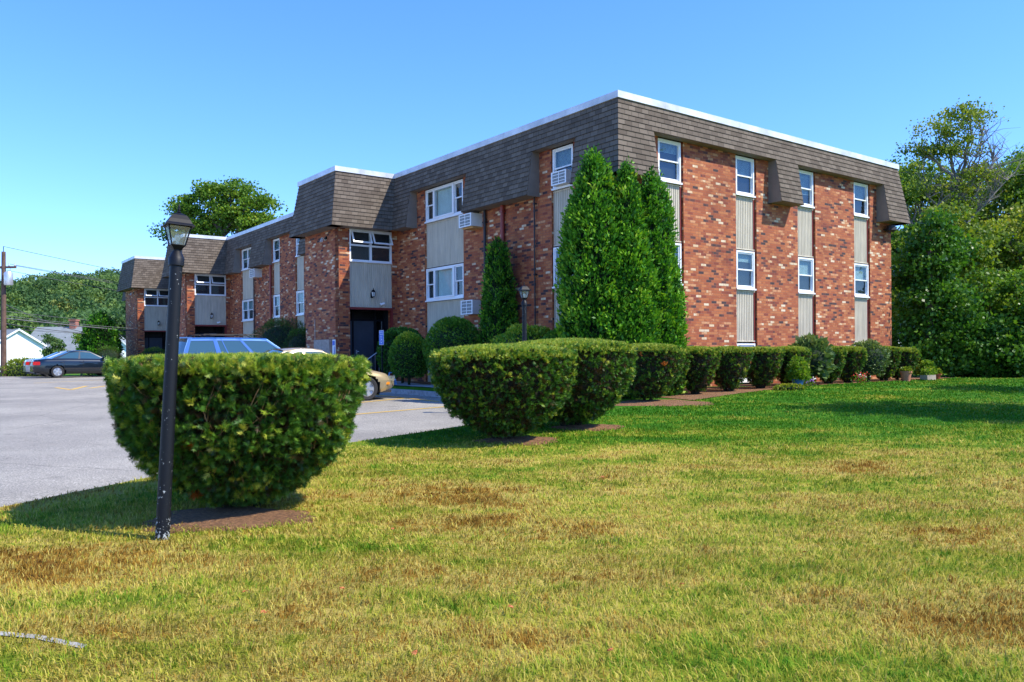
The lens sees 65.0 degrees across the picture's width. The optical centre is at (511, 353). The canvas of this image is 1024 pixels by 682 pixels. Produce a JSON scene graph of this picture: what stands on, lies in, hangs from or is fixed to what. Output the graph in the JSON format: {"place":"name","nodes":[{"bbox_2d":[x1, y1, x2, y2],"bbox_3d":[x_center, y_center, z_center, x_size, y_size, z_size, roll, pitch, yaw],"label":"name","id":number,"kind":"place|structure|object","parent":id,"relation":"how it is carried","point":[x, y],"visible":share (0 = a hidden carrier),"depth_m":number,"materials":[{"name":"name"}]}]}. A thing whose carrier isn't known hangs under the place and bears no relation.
{"place":"outdoors","nodes":[
{"label":"outdoors","id":0,"kind":"place"},
{"bbox_2d":[63,374,96,375],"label":"ground","id":1,"kind":"structure","parent":0,"point":[75,375],"depth_m":68.58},
{"bbox_2d":[0,357,41,376],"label":"roadside bush","id":2,"kind":"object","parent":1,"relation":"on","point":[15,369],"visible":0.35,"depth_m":45.70,"materials":[{"name":"green plant"}]},
{"bbox_2d":[0,328,46,365],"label":"garage","id":3,"kind":"structure","parent":1,"relation":"on","point":[21,343],"depth_m":90.24,"materials":[{"name":"paint"}]},
{"bbox_2d":[38,332,68,357],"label":"young tree","id":4,"kind":"object","parent":1,"relation":"on","point":[56,344],"visible":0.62,"depth_m":68.80,"materials":[{"name":"green plant"}]},
{"bbox_2d":[31,319,82,356],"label":"house","id":5,"kind":"structure","parent":1,"relation":"on","point":[68,340],"depth_m":116.61,"materials":[{"name":"brick"}]},
{"bbox_2d":[71,333,81,375],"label":"young tree","id":6,"kind":"object","parent":1,"relation":"on","point":[77,337],"visible":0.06,"depth_m":65.71,"materials":[{"name":"green plant"}]},
{"bbox_2d":[76,310,124,375],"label":"young tree","id":7,"kind":"object","parent":1,"relation":"on","point":[93,339],"visible":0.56,"depth_m":51.91,"materials":[{"name":"green plant"}]},
{"bbox_2d":[94,344,122,358],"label":"spreading yew","id":8,"kind":"object","parent":1,"relation":"on","point":[110,352],"visible":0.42,"depth_m":51.24,"materials":[{"name":"green plant"}]},
{"bbox_2d":[119,334,125,356],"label":"house","id":9,"kind":"structure","parent":1,"relation":"on","point":[124,347],"depth_m":112.63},
{"bbox_2d":[0,376,462,506],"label":"parking lot","id":10,"kind":"structure","parent":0,"point":[55,440],"depth_m":14.04,"materials":[{"name":"asphalt"}]},
{"bbox_2d":[0,246,16,376],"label":"utility pole","id":11,"kind":"object","parent":10,"relation":"on","point":[6,278],"visible":0.95,"depth_m":45.69,"materials":[{"name":"brown wood"}]},
{"bbox_2d":[6,318,130,330],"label":"overhead wire","id":12,"kind":"object","parent":11,"relation":"attached to","point":[64,324],"visible":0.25,"depth_m":49.09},
{"bbox_2d":[10,316,136,328],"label":"overhead wire","id":13,"kind":"object","parent":11,"relation":"attached to","point":[72,323],"visible":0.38,"depth_m":48.85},
{"bbox_2d":[22,351,104,376],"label":"sedan car","id":14,"kind":"object","parent":10,"relation":"on","point":[26,366],"visible":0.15,"depth_m":43.71,"materials":[{"name":"silver metal"}]},
{"bbox_2d":[29,350,105,377],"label":"sedan car","id":15,"kind":"object","parent":10,"relation":"on","point":[72,362],"visible":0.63,"depth_m":41.83,"materials":[{"name":"blue paint"}]},
{"bbox_2d":[178,334,279,354],"bbox_3d":[-8.963,0.283,27.189,4.862,1.862,2.057,0,0,-37],"label":"suv car","id":16,"kind":"object","parent":10,"relation":"on","point":[191,345],"visible":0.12,"depth_m":26.10,"materials":[{"name":"blue paint"}]},
{"bbox_2d":[263,347,393,400],"bbox_3d":[-5.326,0.547,20.600,4.524,1.386,1.966,0,0,-37],"label":"sedan car","id":17,"kind":"object","parent":10,"relation":"on","point":[379,383],"visible":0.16,"depth_m":20.86,"materials":[{"name":"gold metal"}]},
{"bbox_2d":[385,388,439,396],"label":"kerb","id":18,"kind":"structure","parent":10,"relation":"on","point":[417,392],"depth_m":22.93,"materials":[{"name":"concrete"}]},
{"bbox_2d":[518,283,530,341],"bbox_3d":[0.259,-0.095,16.500,0.210,2.737,0.210,0,0,-20],"label":"lamp post","id":19,"kind":"object","parent":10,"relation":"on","point":[524,313],"visible":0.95,"depth_m":16.46,"materials":[{"name":"metal"}]},
{"bbox_2d":[394,381,438,387],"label":"walkway","id":20,"kind":"structure","parent":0,"point":[412,384],"depth_m":24.50,"materials":[{"name":"concrete"}]},
{"bbox_2d":[0,370,1023,681],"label":"lawn","id":21,"kind":"structure","parent":0,"point":[298,676],"depth_m":5.51,"materials":[{"name":"plant"}]},
{"bbox_2d":[0,631,86,647],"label":"concrete edging","id":22,"kind":"object","parent":21,"relation":"on","point":[43,636],"visible":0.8,"depth_m":3.98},
{"bbox_2d":[139,347,164,355],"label":"spreading yew","id":23,"kind":"object","parent":21,"relation":"on","point":[154,351],"visible":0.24,"depth_m":51.22,"materials":[{"name":"green plant"}]},
{"bbox_2d":[155,204,194,540],"bbox_3d":[-2.631,0.203,6.186,0.210,2.737,0.210,3,-3,-33],"label":"lamp post","id":24,"kind":"object","parent":21,"relation":"on","point":[178,220],"visible":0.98,"depth_m":6.15,"materials":[{"name":"metal"}]},
{"bbox_2d":[147,175,288,247],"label":"oak tree","id":25,"kind":"object","parent":21,"relation":"on","point":[224,215],"visible":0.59,"depth_m":65.22,"materials":[{"name":"green plant"}]},
{"bbox_2d":[135,506,316,532],"bbox_3d":[-2.396,1.395,6.857,1.487,0.038,1.090,0,0,0],"label":"mulch bed","id":26,"kind":"object","parent":21,"relation":"on","point":[241,516],"visible":0.94,"depth_m":6.74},
{"bbox_2d":[100,350,373,508],"bbox_3d":[-2.466,0.746,7.385,2.351,1.558,2.362,0,0,0],"label":"yew hedge","id":27,"kind":"object","parent":26,"relation":"on","point":[254,428],"visible":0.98,"depth_m":6.59,"materials":[{"name":"plant"}]},
{"bbox_2d":[379,321,383,372],"bbox_3d":[-4.113,0.049,25.405,0.044,2.100,0.300,0,0,-37],"label":"parking sign","id":28,"kind":"object","parent":21,"relation":"on","point":[381,337],"visible":1,"depth_m":25.39,"materials":[{"name":"blue metal"}]},
{"bbox_2d":[388,330,428,384],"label":"round shrub","id":29,"kind":"object","parent":21,"relation":"on","point":[406,357],"visible":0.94,"depth_m":23.98,"materials":[{"name":"green plant"}]},
{"bbox_2d":[404,381,432,384],"bbox_3d":[-2.032,0.984,24.857,1.950,0.041,9.301,0,0,-37],"label":"mulch bed","id":30,"kind":"object","parent":21,"relation":"on","point":[419,382],"visible":0.1,"depth_m":26.81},
{"bbox_2d":[376,326,425,382],"bbox_3d":[-3.560,0.094,26.004,1.775,2.004,1.688,0,0,0],"label":"round shrub","id":31,"kind":"object","parent":30,"relation":"on","point":[391,335],"visible":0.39,"depth_m":25.67,"materials":[{"name":"green plant"}]},
{"bbox_2d":[422,315,479,370],"bbox_3d":[-1.720,-0.023,23.605,1.846,2.200,1.743,0,0,0],"label":"round shrub","id":32,"kind":"object","parent":30,"relation":"on","point":[455,331],"visible":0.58,"depth_m":23.18,"materials":[{"name":"green plant"}]},
{"bbox_2d":[476,235,518,343],"bbox_3d":[-0.372,-1.166,23.299,1.420,4.618,1.384,0,0,0],"label":"arborvitae","id":33,"kind":"object","parent":30,"relation":"on","point":[499,306],"visible":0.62,"depth_m":23.03,"materials":[{"name":"green plant"}]},
{"bbox_2d":[117,90,910,386],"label":"apartment building","id":34,"kind":"structure","parent":21,"relation":"on","point":[784,239],"depth_m":25.66,"materials":[{"name":"brick"}]},
{"bbox_2d":[149,338,161,350],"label":"door","id":35,"kind":"structure","parent":34,"relation":"in","point":[153,342],"depth_m":53.37,"materials":[{"name":"black metal"}]},
{"bbox_2d":[144,288,167,306],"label":"window","id":36,"kind":"structure","parent":34,"relation":"in","point":[157,290],"depth_m":52.82,"materials":[{"name":"white plastic"}]},
{"bbox_2d":[195,274,225,295],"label":"window","id":37,"kind":"structure","parent":34,"relation":"in","point":[210,276],"depth_m":43.70,"materials":[{"name":"white plastic"}]},
{"bbox_2d":[241,247,250,270],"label":"window","id":38,"kind":"structure","parent":34,"relation":"in","point":[247,249],"depth_m":42.38,"materials":[{"name":"white plastic"}]},
{"bbox_2d":[241,299,252,321],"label":"window","id":39,"kind":"structure","parent":34,"relation":"in","point":[243,308],"depth_m":42.30,"materials":[{"name":"white plastic"}]},
{"bbox_2d":[272,238,279,262],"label":"window","id":40,"kind":"structure","parent":34,"relation":"in","point":[275,240],"depth_m":39.08,"materials":[{"name":"white plastic"}]},
{"bbox_2d":[273,294,279,317],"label":"window","id":41,"kind":"structure","parent":34,"relation":"in","point":[274,296],"depth_m":39.08,"materials":[{"name":"white plastic"}]},
{"bbox_2d":[296,290,303,315],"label":"window","id":42,"kind":"structure","parent":34,"relation":"in","point":[297,292],"depth_m":36.77,"materials":[{"name":"white plastic"}]},
{"bbox_2d":[354,321,373,369],"bbox_3d":[-5.351,-0.071,29.023,0.800,2.180,0.133,0,0,-37],"label":"door","id":43,"kind":"structure","parent":34,"relation":"in","point":[363,330],"depth_m":29.06,"materials":[{"name":"black metal"}]},
{"bbox_2d":[349,228,392,263],"bbox_3d":[-5.050,-3.788,28.612,1.660,1.150,0.551,0,0,-37],"label":"window","id":44,"kind":"structure","parent":34,"relation":"in","point":[371,233],"depth_m":28.55,"materials":[{"name":"white plastic"}]},
{"bbox_2d":[424,179,462,223],"bbox_3d":[-2.140,-5.022,26.779,0.400,1.125,2.370,0,0,-37],"label":"window","id":45,"kind":"structure","parent":34,"relation":"in","point":[448,204],"depth_m":26.80,"materials":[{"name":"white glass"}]},
{"bbox_2d":[425,263,463,301],"bbox_3d":[-2.120,-2.322,26.779,0.400,1.125,2.370,0,0,-37],"label":"window","id":46,"kind":"structure","parent":34,"relation":"in","point":[451,281],"depth_m":26.82,"materials":[{"name":"white glass"}]},
{"bbox_2d":[552,247,558,288],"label":"window","id":47,"kind":"structure","parent":34,"relation":"in","point":[555,250],"depth_m":22.14,"materials":[{"name":"white plastic"}]},
{"bbox_2d":[551,144,572,190],"bbox_3d":[1.508,-5.049,21.934,0.400,1.125,0.900,0,0,-37],"label":"window","id":48,"kind":"structure","parent":34,"relation":"in","point":[555,158],"depth_m":21.94,"materials":[{"name":"white glass"}]},
{"bbox_2d":[658,138,682,184],"bbox_3d":[4.072,-5.068,21.387,0.940,1.125,0.400,0,0,-37],"label":"window","id":49,"kind":"structure","parent":34,"relation":"in","point":[677,145],"depth_m":21.40,"materials":[{"name":"white glass"}]},
{"bbox_2d":[675,243,682,284],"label":"window","id":50,"kind":"structure","parent":34,"relation":"in","point":[678,244],"depth_m":21.50,"materials":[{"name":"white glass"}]},
{"bbox_2d":[736,155,755,197],"bbox_3d":[6.629,-5.086,23.312,0.900,1.125,0.400,0,0,-37],"label":"window","id":51,"kind":"structure","parent":34,"relation":"in","point":[742,194],"depth_m":23.31,"materials":[{"name":"white glass"}]},
{"bbox_2d":[737,343,754,382],"bbox_3d":[6.668,0.283,23.312,0.900,1.125,0.400,0,0,-37],"label":"window","id":52,"kind":"structure","parent":34,"relation":"in","point":[738,344],"depth_m":23.16,"materials":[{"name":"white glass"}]},
{"bbox_2d":[736,250,756,290],"bbox_3d":[6.649,-2.387,23.312,0.900,1.125,0.400,0,0,-37],"label":"window","id":53,"kind":"structure","parent":34,"relation":"in","point":[739,287],"depth_m":23.30,"materials":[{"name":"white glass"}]},
{"bbox_2d":[798,169,814,208],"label":"window","id":54,"kind":"structure","parent":34,"relation":"in","point":[809,186],"depth_m":25.22,"materials":[{"name":"white glass"}]},
{"bbox_2d":[798,257,815,294],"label":"window","id":55,"kind":"structure","parent":34,"relation":"in","point":[800,259],"depth_m":25.13,"materials":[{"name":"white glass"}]},
{"bbox_2d":[854,182,869,218],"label":"window","id":56,"kind":"structure","parent":34,"relation":"in","point":[865,190],"depth_m":27.10,"materials":[{"name":"white glass"}]},
{"bbox_2d":[854,263,869,297],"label":"window","id":57,"kind":"structure","parent":34,"relation":"in","point":[866,295],"depth_m":27.04,"materials":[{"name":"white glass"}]},
{"bbox_2d":[473,436,557,444],"bbox_3d":[0.058,1.253,11.579,1.263,0.053,0.902,0,0,0],"label":"mulch bed","id":58,"kind":"object","parent":21,"relation":"on","point":[527,439],"visible":0.89,"depth_m":11.47,"materials":[{"name":"soil"}]},
{"bbox_2d":[427,342,577,438],"bbox_3d":[-0.132,0.610,11.706,2.227,1.548,2.252,0,0,0],"label":"yew hedge","id":59,"kind":"object","parent":58,"relation":"on","point":[508,390],"visible":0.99,"depth_m":11.03,"materials":[{"name":"plant"}]},
{"bbox_2d":[490,323,549,343],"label":"spreading shrub","id":60,"kind":"object","parent":21,"relation":"on","point":[513,333],"visible":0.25,"depth_m":20.00,"materials":[{"name":"green plant"}]},
{"bbox_2d":[540,325,575,338],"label":"spreading shrub","id":61,"kind":"object","parent":21,"relation":"on","point":[552,334],"visible":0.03,"depth_m":19.25,"materials":[{"name":"green plant"}]},
{"bbox_2d":[549,424,623,430],"bbox_3d":[1.210,1.202,13.147,1.223,0.053,0.889,0,0,21],"label":"mulch bed","id":62,"kind":"object","parent":21,"relation":"on","point":[589,427],"visible":0.92,"depth_m":12.96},
{"bbox_2d":[516,337,638,426],"bbox_3d":[0.961,0.529,13.193,2.246,1.607,2.315,0,0,0],"label":"yew hedge","id":63,"kind":"object","parent":62,"relation":"on","point":[599,387],"visible":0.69,"depth_m":12.55,"materials":[{"name":"plant"}]},
{"bbox_2d":[552,143,645,397],"bbox_3d":[2.075,-1.889,19.168,2.266,6.241,2.300,0,0,0],"label":"arborvitae","id":64,"kind":"object","parent":21,"relation":"on","point":[589,229],"visible":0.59,"depth_m":18.52,"materials":[{"name":"green plant"}]},
{"bbox_2d":[604,155,664,398],"bbox_3d":[2.740,-1.681,18.950,1.724,5.974,1.697,0,0,0],"label":"arborvitae","id":65,"kind":"object","parent":21,"relation":"on","point":[629,196],"visible":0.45,"depth_m":18.49,"materials":[{"name":"green plant"}]},
{"bbox_2d":[613,399,712,405],"bbox_3d":[3.146,1.063,17.348,2.369,0.064,1.530,0,0,0],"label":"mulch bed","id":66,"kind":"object","parent":21,"relation":"on","point":[667,402],"visible":0.91,"depth_m":17.04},
{"bbox_2d":[620,342,685,400],"bbox_3d":[2.935,0.468,17.617,1.722,1.432,1.717,0,0,0],"label":"yew hedge","id":67,"kind":"object","parent":66,"relation":"on","point":[658,368],"visible":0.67,"depth_m":17.09,"materials":[{"name":"plant"}]},
{"bbox_2d":[772,383,806,390],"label":"plants","id":68,"kind":"object","parent":21,"relation":"on","point":[791,386],"visible":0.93,"depth_m":20.50,"materials":[{"name":"green plant"}]},
{"bbox_2d":[784,354,811,383],"bbox_3d":[7.543,0.465,21.175,0.708,0.908,0.717,0,0,0],"label":"flower pot","id":69,"kind":"object","parent":21,"relation":"on","point":[797,372],"visible":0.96,"depth_m":21.05,"materials":[{"name":"blue ceramic"}]},
{"bbox_2d":[662,377,963,399],"bbox_3d":[9.531,0.940,23.673,15.802,0.125,2.700,0,0,-37],"label":"mulch bed","id":70,"kind":"object","parent":21,"relation":"on","point":[713,391],"visible":0.38,"depth_m":20.45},
{"bbox_2d":[637,164,680,396],"bbox_3d":[3.373,-1.639,19.195,1.318,5.718,1.348,0,0,0],"label":"arborvitae","id":71,"kind":"object","parent":70,"relation":"on","point":[660,210],"visible":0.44,"depth_m":18.85,"materials":[{"name":"green plant"}]},
{"bbox_2d":[658,237,690,395],"bbox_3d":[3.647,-0.851,19.335,1.294,4.165,1.371,0,0,0],"label":"arborvitae","id":72,"kind":"object","parent":70,"relation":"on","point":[679,297],"visible":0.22,"depth_m":19.04,"materials":[{"name":"green plant"}]},
{"bbox_2d":[670,348,692,392],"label":"yew hedge","id":73,"kind":"object","parent":70,"relation":"on","point":[685,368],"visible":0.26,"depth_m":18.91,"materials":[{"name":"plant"}]},
{"bbox_2d":[683,346,721,393],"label":"yew hedge","id":74,"kind":"object","parent":70,"relation":"on","point":[701,371],"visible":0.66,"depth_m":19.23,"materials":[{"name":"plant"}]},
{"bbox_2d":[712,345,754,390],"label":"yew hedge","id":75,"kind":"object","parent":70,"relation":"on","point":[734,366],"visible":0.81,"depth_m":20.05,"materials":[{"name":"plant"}]},
{"bbox_2d":[745,346,785,387],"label":"yew hedge","id":76,"kind":"object","parent":70,"relation":"on","point":[763,371],"visible":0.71,"depth_m":20.92,"materials":[{"name":"plant"}]},
{"bbox_2d":[774,345,812,383],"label":"yew hedge","id":77,"kind":"object","parent":70,"relation":"on","point":[802,351],"visible":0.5,"depth_m":21.77,"materials":[{"name":"plant"}]},
{"bbox_2d":[788,332,837,384],"bbox_3d":[8.457,0.199,22.747,1.407,1.602,1.371,0,0,-42],"label":"rhododendron","id":78,"kind":"object","parent":70,"relation":"on","point":[821,363],"visible":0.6,"depth_m":22.42,"materials":[{"name":"green plant"}]},
{"bbox_2d":[817,345,847,383],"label":"yew hedge","id":79,"kind":"object","parent":70,"relation":"on","point":[839,360],"visible":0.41,"depth_m":23.08,"materials":[{"name":"plant"}]},
{"bbox_2d":[839,345,868,382],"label":"yew hedge","id":80,"kind":"object","parent":70,"relation":"on","point":[854,362],"visible":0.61,"depth_m":23.67,"materials":[{"name":"plant"}]},
{"bbox_2d":[851,338,891,381],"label":"speckled shrub","id":81,"kind":"object","parent":70,"relation":"on","point":[875,362],"visible":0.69,"depth_m":24.38,"materials":[{"name":"green plant"}]},
{"bbox_2d":[874,346,901,380],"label":"yew hedge","id":82,"kind":"object","parent":70,"relation":"on","point":[896,352],"visible":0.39,"depth_m":25.13,"materials":[{"name":"plant"}]},
{"bbox_2d":[891,347,920,379],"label":"yew hedge","id":83,"kind":"object","parent":70,"relation":"on","point":[910,357],"visible":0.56,"depth_m":25.63,"materials":[{"name":"plant"}]},
{"bbox_2d":[850,372,871,382],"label":"flowers","id":84,"kind":"object","parent":21,"relation":"on","point":[860,378],"visible":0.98,"depth_m":23.41,"materials":[{"name":"green plant"}]},
{"bbox_2d":[899,366,912,380],"bbox_3d":[12.155,0.628,24.758,0.408,0.478,0.422,0,0,0],"label":"flower pot","id":85,"kind":"object","parent":21,"relation":"on","point":[905,372],"visible":0.99,"depth_m":24.66,"materials":[{"name":"ceramic"}]},
{"bbox_2d":[885,154,927,346],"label":"woodland tree","id":86,"kind":"object","parent":21,"relation":"on","point":[895,235],"visible":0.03,"depth_m":45.18,"materials":[{"name":"green plant"}]},
{"bbox_2d":[891,250,937,346],"bbox_3d":[18.590,-1.877,37.654,5.739,6.117,4.712,0,0,0],"label":"woodland tree","id":87,"kind":"object","parent":21,"relation":"on","point":[893,294],"visible":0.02,"depth_m":36.96,"materials":[{"name":"green plant"}]},
{"bbox_2d":[895,202,951,248],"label":"woodland tree","id":88,"kind":"object","parent":21,"relation":"on","point":[913,210],"visible":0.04,"depth_m":49.67,"materials":[{"name":"green plant"}]},
{"bbox_2d":[920,368,936,379],"bbox_3d":[13.368,0.657,25.802,0.614,0.408,0.307,0,0,-37],"label":"planter trough","id":89,"kind":"object","parent":21,"relation":"on","point":[927,373],"visible":0.97,"depth_m":25.70,"materials":[{"name":"grey wood"}]},
{"bbox_2d":[915,359,937,374],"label":"potted plant","id":90,"kind":"object","parent":89,"relation":"in","point":[925,363],"visible":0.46,"depth_m":26.31,"materials":[{"name":"plant"}]},
{"bbox_2d":[891,155,970,254],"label":"woodland tree","id":91,"kind":"object","parent":21,"relation":"on","point":[910,199],"visible":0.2,"depth_m":40.63,"materials":[{"name":"green plant"}]},
{"bbox_2d":[891,207,995,376],"bbox_3d":[15.309,-2.094,28.943,3.993,6.406,3.405,0,0,0],"label":"corner tree","id":92,"kind":"object","parent":21,"relation":"on","point":[927,325],"visible":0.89,"depth_m":28.34,"materials":[{"name":"green plant"}]},
{"bbox_2d":[891,200,1013,322],"bbox_3d":[18.573,-2.663,33.878,5.006,7.659,5.877,0,0,0],"label":"woodland tree","id":93,"kind":"object","parent":21,"relation":"on","point":[984,233],"visible":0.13,"depth_m":33.28,"materials":[{"name":"green plant"}]},
{"bbox_2d":[895,94,1023,270],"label":"half bare tree","id":94,"kind":"object","parent":21,"relation":"on","point":[932,150],"visible":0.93,"depth_m":36.92,"materials":[{"name":"green plant"}]},
{"bbox_2d":[941,329,1012,376],"bbox_3d":[16.872,-0.050,29.068,3.677,2.256,2.726,0,0,0],"label":"woods edge bush","id":95,"kind":"object","parent":21,"relation":"on","point":[976,374],"visible":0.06,"depth_m":28.29,"materials":[{"name":"green plant"}]},
{"bbox_2d":[935,157,1021,241],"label":"woodland tree","id":96,"kind":"object","parent":21,"relation":"on","point":[983,160],"visible":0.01,"depth_m":43.45,"materials":[{"name":"green plant"}]},
{"bbox_2d":[955,267,1023,326],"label":"woods edge bush","id":97,"kind":"object","parent":21,"relation":"on","point":[977,279],"visible":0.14,"depth_m":29.65,"materials":[{"name":"green plant"}]},
{"bbox_2d":[961,310,1023,377],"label":"woods edge bush","id":98,"kind":"object","parent":21,"relation":"on","point":[1009,342],"visible":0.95,"depth_m":27.68,"materials":[{"name":"green plant"}]},
{"bbox_2d":[966,171,1023,269],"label":"woodland tree","id":99,"kind":"object","parent":21,"relation":"on","point":[1003,200],"visible":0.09,"depth_m":39.63,"materials":[{"name":"green plant"}]},
{"bbox_2d":[972,203,1023,302],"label":"woodland tree","id":100,"kind":"object","parent":21,"relation":"on","point":[1013,259],"visible":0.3,"depth_m":35.95,"materials":[{"name":"green plant"}]},
{"bbox_2d":[972,265,1023,327],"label":"woods edge bush","id":101,"kind":"object","parent":21,"relation":"on","point":[1007,285],"visible":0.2,"depth_m":29.22,"materials":[{"name":"green plant"}]},
{"bbox_2d":[972,145,1023,242],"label":"woodland tree","id":102,"kind":"object","parent":21,"relation":"on","point":[1016,152],"visible":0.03,"depth_m":45.70,"materials":[{"name":"green plant"}]},
{"bbox_2d":[986,150,1023,241],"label":"woodland tree","id":103,"kind":"object","parent":21,"relation":"on","point":[1018,175],"visible":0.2,"depth_m":39.86,"materials":[{"name":"green plant"}]},
{"bbox_2d":[1004,280,1023,364],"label":"woods edge bush","id":104,"kind":"object","parent":21,"relation":"on","point":[1021,287],"visible":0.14,"depth_m":27.98,"materials":[{"name":"green plant"}]},
{"bbox_2d":[0,0,1023,342],"label":"sky","id":105,"kind":"structure","parent":0,"point":[111,110],"materials":[{"name":"blue"}]},
{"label":"hill","id":106,"kind":"structure","parent":0,"visible":0},
{"bbox_2d":[0,267,125,338],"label":"forest","id":107,"kind":"object","parent":106,"relation":"on","point":[46,297],"visible":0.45,"depth_m":204.93,"materials":[{"name":"plant"}]},
{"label":"mulch bed","id":108,"kind":"structure","parent":0,"visible":0},
{"bbox_2d":[248,316,305,347],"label":"spreading yew","id":109,"kind":"object","parent":108,"relation":"on","point":[277,334],"visible":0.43,"depth_m":34.06,"materials":[{"name":"green plant"}]},
{"bbox_2d":[281,327,305,347],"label":"spreading yew","id":110,"kind":"object","parent":108,"relation":"on","point":[298,340],"visible":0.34,"depth_m":31.87,"materials":[{"name":"green plant"}]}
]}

